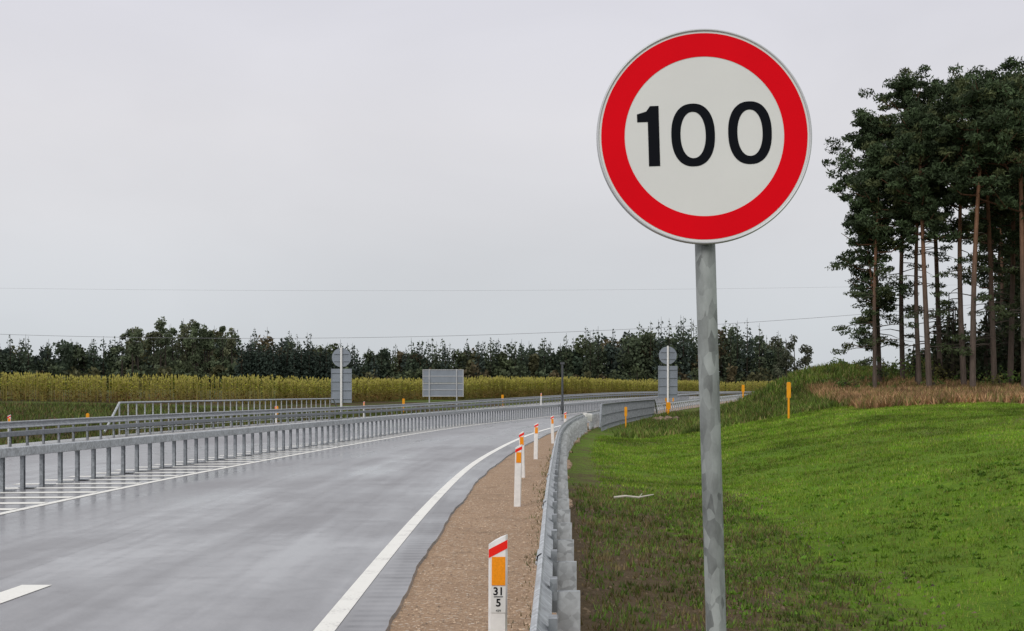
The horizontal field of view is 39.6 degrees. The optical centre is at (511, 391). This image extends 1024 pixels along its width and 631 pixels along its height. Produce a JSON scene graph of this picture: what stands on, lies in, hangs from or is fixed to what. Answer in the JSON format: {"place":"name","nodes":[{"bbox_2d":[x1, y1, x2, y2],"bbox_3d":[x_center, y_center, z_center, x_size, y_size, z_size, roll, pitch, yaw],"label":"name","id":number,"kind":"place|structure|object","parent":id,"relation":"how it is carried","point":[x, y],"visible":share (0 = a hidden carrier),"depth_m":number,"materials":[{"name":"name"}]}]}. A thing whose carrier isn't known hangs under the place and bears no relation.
{"place":"outdoors","nodes":[
{"label":"outdoors","id":0,"kind":"place"},
{"bbox_2d":[0,396,737,630],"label":"road","id":1,"kind":"structure","parent":0,"point":[299,542],"depth_m":17.53,"materials":[{"name":"grey asphalt"}]},
{"bbox_2d":[0,397,689,630],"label":"road markings","id":2,"kind":"object","parent":1,"relation":"on","point":[335,616],"visible":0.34,"depth_m":20.86,"materials":[{"name":"paint"}]},
{"bbox_2d":[0,392,750,491],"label":"guardrail","id":3,"kind":"object","parent":1,"relation":"on","point":[23,452],"visible":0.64,"depth_m":36.09,"materials":[{"name":"metal"}]},
{"bbox_2d":[0,371,771,404],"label":"corn field","id":4,"kind":"structure","parent":0,"point":[368,389],"depth_m":138.78,"materials":[{"name":"green plant"}]},
{"bbox_2d":[0,371,1023,630],"bbox_3d":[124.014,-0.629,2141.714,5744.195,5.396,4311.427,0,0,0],"label":"ground","id":5,"kind":"structure","parent":0,"point":[582,471],"depth_m":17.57,"materials":[{"name":"green plant"}]},
{"bbox_2d":[87,316,335,389],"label":"deciduous grove","id":6,"kind":"object","parent":5,"relation":"on","point":[223,365],"visible":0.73,"depth_m":236.05,"materials":[{"name":"green plant"}]},
{"bbox_2d":[0,400,430,444],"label":"field weeds","id":7,"kind":"object","parent":5,"relation":"on","point":[40,410],"visible":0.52,"depth_m":93.05,"materials":[{"name":"green plant"}]},
{"bbox_2d":[103,398,340,434],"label":"bridge railing","id":8,"kind":"object","parent":5,"relation":"on","point":[190,401],"visible":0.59,"depth_m":69.08,"materials":[{"name":"metal"}]},
{"bbox_2d":[231,343,339,390],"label":"spruce plantation","id":9,"kind":"object","parent":5,"relation":"on","point":[307,364],"visible":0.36,"depth_m":225.29,"materials":[{"name":"green plant"}]},
{"bbox_2d":[331,347,351,417],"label":"traffic sign","id":10,"kind":"object","parent":5,"relation":"on","point":[341,385],"visible":0.95,"depth_m":97.98,"materials":[{"name":"grey metal"}]},
{"bbox_2d":[0,391,745,445],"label":"guardrail","id":11,"kind":"object","parent":5,"relation":"on","point":[43,431],"visible":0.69,"depth_m":66.81,"materials":[{"name":"metal"}]},
{"bbox_2d":[0,316,792,391],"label":"distant treeline","id":12,"kind":"object","parent":5,"relation":"on","point":[633,356],"visible":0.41,"depth_m":298.01,"materials":[{"name":"green plant"}]},
{"bbox_2d":[423,369,463,409],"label":"direction sign","id":13,"kind":"object","parent":5,"relation":"on","point":[443,382],"visible":0.88,"depth_m":129.98,"materials":[{"name":"metal"}]},
{"bbox_2d":[488,534,507,630],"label":"delineator post","id":14,"kind":"object","parent":5,"relation":"on","point":[497,584],"visible":1,"depth_m":7.77,"materials":[{"name":"white plastic"}]},
{"bbox_2d":[4,282,995,338],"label":"power line","id":15,"kind":"object","parent":5,"relation":"on","point":[456,335],"visible":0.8,"depth_m":220.00,"materials":[{"name":"black metal"}]},
{"bbox_2d":[514,444,521,506],"bbox_3d":[0.089,1.340,21.201,0.104,1.120,0.080,1,1,0],"label":"delineator post","id":16,"kind":"object","parent":5,"relation":"on","point":[518,476],"visible":0.82,"depth_m":21.17,"materials":[{"name":"white plastic"}]},
{"bbox_2d":[519,431,524,477],"bbox_3d":[0.201,1.340,28.302,0.104,1.120,0.080,-1,1,0],"label":"delineator post","id":17,"kind":"object","parent":5,"relation":"on","point":[521,437],"visible":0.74,"depth_m":28.27,"materials":[{"name":"white plastic"}]},
{"bbox_2d":[534,422,538,458],"bbox_3d":[0.608,1.340,36.012,0.104,1.120,0.080,1,-1,0],"label":"delineator post","id":18,"kind":"object","parent":5,"relation":"on","point":[536,441],"visible":0.82,"depth_m":35.98,"materials":[{"name":"white plastic"}]},
{"bbox_2d":[551,415,553,442],"bbox_3d":[1.341,1.340,47.002,0.104,1.120,0.080,-1,0,0],"label":"delineator post","id":19,"kind":"object","parent":5,"relation":"on","point":[552,429],"visible":0.82,"depth_m":46.97,"materials":[{"name":"white plastic"}]},
{"bbox_2d":[530,413,591,630],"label":"guardrail","id":20,"kind":"object","parent":5,"relation":"on","point":[556,591],"visible":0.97,"depth_m":9.42,"materials":[{"name":"metal"}]},
{"bbox_2d":[560,362,564,413],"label":"camera mast","id":21,"kind":"object","parent":5,"relation":"on","point":[562,402],"visible":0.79,"depth_m":102.93,"materials":[{"name":"metal"}]},
{"bbox_2d":[389,400,737,630],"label":"gravel shoulder","id":22,"kind":"object","parent":5,"relation":"on","point":[503,470],"visible":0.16,"depth_m":14.72},
{"bbox_2d":[394,476,545,630],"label":"pebbles","id":23,"kind":"object","parent":22,"relation":"on","point":[420,609],"visible":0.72,"depth_m":13.98,"materials":[{"name":"brown gravel"}]},
{"bbox_2d":[508,427,593,629],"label":"verge weeds","id":24,"kind":"object","parent":22,"relation":"on","point":[542,499],"visible":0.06,"depth_m":18.68,"materials":[{"name":"green plant"}]},
{"bbox_2d":[564,411,566,421],"bbox_3d":[2.098,1.340,55.999,0.104,1.120,0.080,0,1,0],"label":"delineator post","id":25,"kind":"object","parent":5,"relation":"on","point":[565,416],"visible":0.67,"depth_m":55.96,"materials":[{"name":"white plastic"}]},
{"bbox_2d":[624,407,626,426],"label":"marker post","id":26,"kind":"object","parent":5,"relation":"on","point":[625,411],"visible":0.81,"depth_m":69.97,"materials":[{"name":"orange plastic"}]},
{"bbox_2d":[599,399,657,430],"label":"guardrail","id":27,"kind":"object","parent":5,"relation":"on","point":[611,414],"visible":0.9,"depth_m":79.78,"materials":[{"name":"metal"}]},
{"bbox_2d":[614,494,653,498],"bbox_3d":[2.053,1.768,24.075,0.679,0.074,0.202,0,0,-23],"label":"fallen branch","id":28,"kind":"object","parent":5,"relation":"on","point":[621,496],"visible":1,"depth_m":24.02,"materials":[{"name":"grey wood"}]},
{"bbox_2d":[654,416,679,420],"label":"rock pile","id":29,"kind":"object","parent":5,"relation":"on","point":[661,417],"visible":0.27,"depth_m":84.56,"materials":[{"name":"stone"}]},
{"bbox_2d":[658,346,677,401],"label":"traffic sign","id":30,"kind":"object","parent":5,"relation":"on","point":[667,381],"visible":0.95,"depth_m":109.98,"materials":[{"name":"grey metal"}]},
{"bbox_2d":[666,402,670,413],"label":"marker post","id":31,"kind":"object","parent":5,"relation":"on","point":[668,406],"visible":0.67,"depth_m":99.93,"materials":[{"name":"orange plastic"}]},
{"bbox_2d":[587,393,751,428],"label":"guardrail","id":32,"kind":"object","parent":5,"relation":"on","point":[594,422],"visible":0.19,"depth_m":118.36,"materials":[{"name":"metal"}]},
{"bbox_2d":[596,29,811,630],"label":"speed limit sign","id":33,"kind":"object","parent":5,"relation":"on","point":[704,140],"visible":1,"depth_m":5.96,"materials":[{"name":"metal"}]},
{"bbox_2d":[742,385,744,397],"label":"marker post","id":34,"kind":"object","parent":5,"relation":"on","point":[743,388],"visible":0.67,"depth_m":159.93,"materials":[{"name":"orange plastic"}]},
{"bbox_2d":[569,481,935,630],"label":"weeds","id":35,"kind":"object","parent":5,"relation":"on","point":[590,495],"visible":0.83,"depth_m":15.50,"materials":[{"name":"green plant"}]},
{"bbox_2d":[571,484,982,630],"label":"soil clods","id":36,"kind":"object","parent":5,"relation":"on","point":[674,606],"visible":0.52,"depth_m":13.65,"materials":[{"name":"brown soil"}]},
{"bbox_2d":[787,382,790,417],"bbox_3d":[10.700,0.472,55.000,0.150,1.677,0.084,0,0,0],"label":"marker post","id":37,"kind":"object","parent":5,"relation":"on","point":[788,390],"visible":0.81,"depth_m":54.97,"materials":[{"name":"orange plastic"}]},
{"bbox_2d":[769,334,813,380],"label":"birch group","id":38,"kind":"object","parent":5,"relation":"on","point":[806,360],"visible":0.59,"depth_m":287.61,"materials":[{"name":"green plant"}]},
{"bbox_2d":[608,361,1010,438],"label":"rough grass","id":39,"kind":"structure","parent":5,"relation":"on","point":[769,400],"depth_m":75.35,"materials":[{"name":"green plant"}]},
{"bbox_2d":[641,454,1023,630],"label":"broadleaf weeds","id":40,"kind":"object","parent":5,"relation":"on","point":[841,514],"visible":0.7,"depth_m":18.23,"materials":[{"name":"green plant"}]},
{"bbox_2d":[825,138,918,387],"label":"pine tree","id":41,"kind":"object","parent":5,"relation":"on","point":[867,199],"visible":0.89,"depth_m":73.82,"materials":[{"name":"green plant"}]},
{"bbox_2d":[822,107,921,381],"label":"pine tree","id":42,"kind":"object","parent":5,"relation":"on","point":[872,126],"visible":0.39,"depth_m":77.78,"materials":[{"name":"green plant"}]},
{"bbox_2d":[830,221,918,382],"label":"pine tree","id":43,"kind":"object","parent":5,"relation":"on","point":[885,301],"visible":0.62,"depth_m":75.99,"materials":[{"name":"green plant"}]},
{"bbox_2d":[858,64,964,379],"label":"pine tree","id":44,"kind":"object","parent":5,"relation":"on","point":[904,85],"visible":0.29,"depth_m":79.64,"materials":[{"name":"green plant"}]},
{"bbox_2d":[802,375,1023,409],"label":"dry grass","id":45,"kind":"structure","parent":5,"relation":"on","point":[949,393],"depth_m":61.70,"materials":[{"name":"beige plant"}]},
{"bbox_2d":[865,104,963,386],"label":"pine tree","id":46,"kind":"object","parent":5,"relation":"on","point":[912,133],"visible":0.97,"depth_m":72.12,"materials":[{"name":"green plant"}]},
{"bbox_2d":[877,100,959,384],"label":"pine tree","id":47,"kind":"object","parent":5,"relation":"on","point":[935,190],"visible":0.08,"depth_m":75.86,"materials":[{"name":"green plant"}]},
{"bbox_2d":[819,352,1020,389],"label":"shrubs","id":48,"kind":"object","parent":5,"relation":"on","point":[911,372],"visible":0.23,"depth_m":78.22,"materials":[{"name":"green plant"}]},
{"bbox_2d":[891,75,972,378],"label":"pine tree","id":49,"kind":"object","parent":5,"relation":"on","point":[926,92],"visible":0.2,"depth_m":80.01,"materials":[{"name":"green plant"}]},
{"bbox_2d":[898,76,1018,383],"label":"pine tree","id":50,"kind":"object","parent":5,"relation":"on","point":[948,88],"visible":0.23,"depth_m":74.34,"materials":[{"name":"green plant"}]},
{"bbox_2d":[905,265,1020,382],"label":"young spruce undergrowth","id":51,"kind":"object","parent":5,"relation":"on","point":[951,361],"visible":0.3,"depth_m":81.36,"materials":[{"name":"green plant"}]},
{"bbox_2d":[919,73,1023,386],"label":"pine tree","id":52,"kind":"object","parent":5,"relation":"on","point":[961,169],"visible":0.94,"depth_m":70.71,"materials":[{"name":"green plant"}]},
{"bbox_2d":[931,63,1022,382],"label":"pine tree","id":53,"kind":"object","parent":5,"relation":"on","point":[988,230],"visible":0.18,"depth_m":75.96,"materials":[{"name":"green plant"}]},
{"bbox_2d":[946,56,1023,378],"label":"pine tree","id":54,"kind":"object","parent":5,"relation":"on","point":[1009,64],"visible":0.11,"depth_m":81.11,"materials":[{"name":"green plant"}]},
{"bbox_2d":[950,145,1020,346],"bbox_3d":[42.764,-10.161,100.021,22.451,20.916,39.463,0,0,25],"label":"pine tree","id":55,"kind":"object","parent":5,"relation":"on","point":[1000,258],"visible":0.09,"depth_m":98.08,"materials":[{"name":"green plant"}]},
{"bbox_2d":[956,76,1023,387],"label":"pine tree","id":56,"kind":"object","parent":5,"relation":"on","point":[1014,90],"visible":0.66,"depth_m":70.59,"materials":[{"name":"green plant"}]},
{"bbox_2d":[970,67,1023,382],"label":"pine tree","id":57,"kind":"object","parent":5,"relation":"on","point":[1013,222],"visible":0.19,"depth_m":77.90,"materials":[{"name":"green plant"}]},
{"bbox_2d":[984,119,1023,344],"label":"pine tree","id":58,"kind":"object","parent":5,"relation":"on","point":[1010,237],"visible":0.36,"depth_m":75.99,"materials":[{"name":"green plant"}]},
{"bbox_2d":[0,0,1023,371],"label":"sky","id":59,"kind":"structure","parent":0,"point":[379,160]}
]}

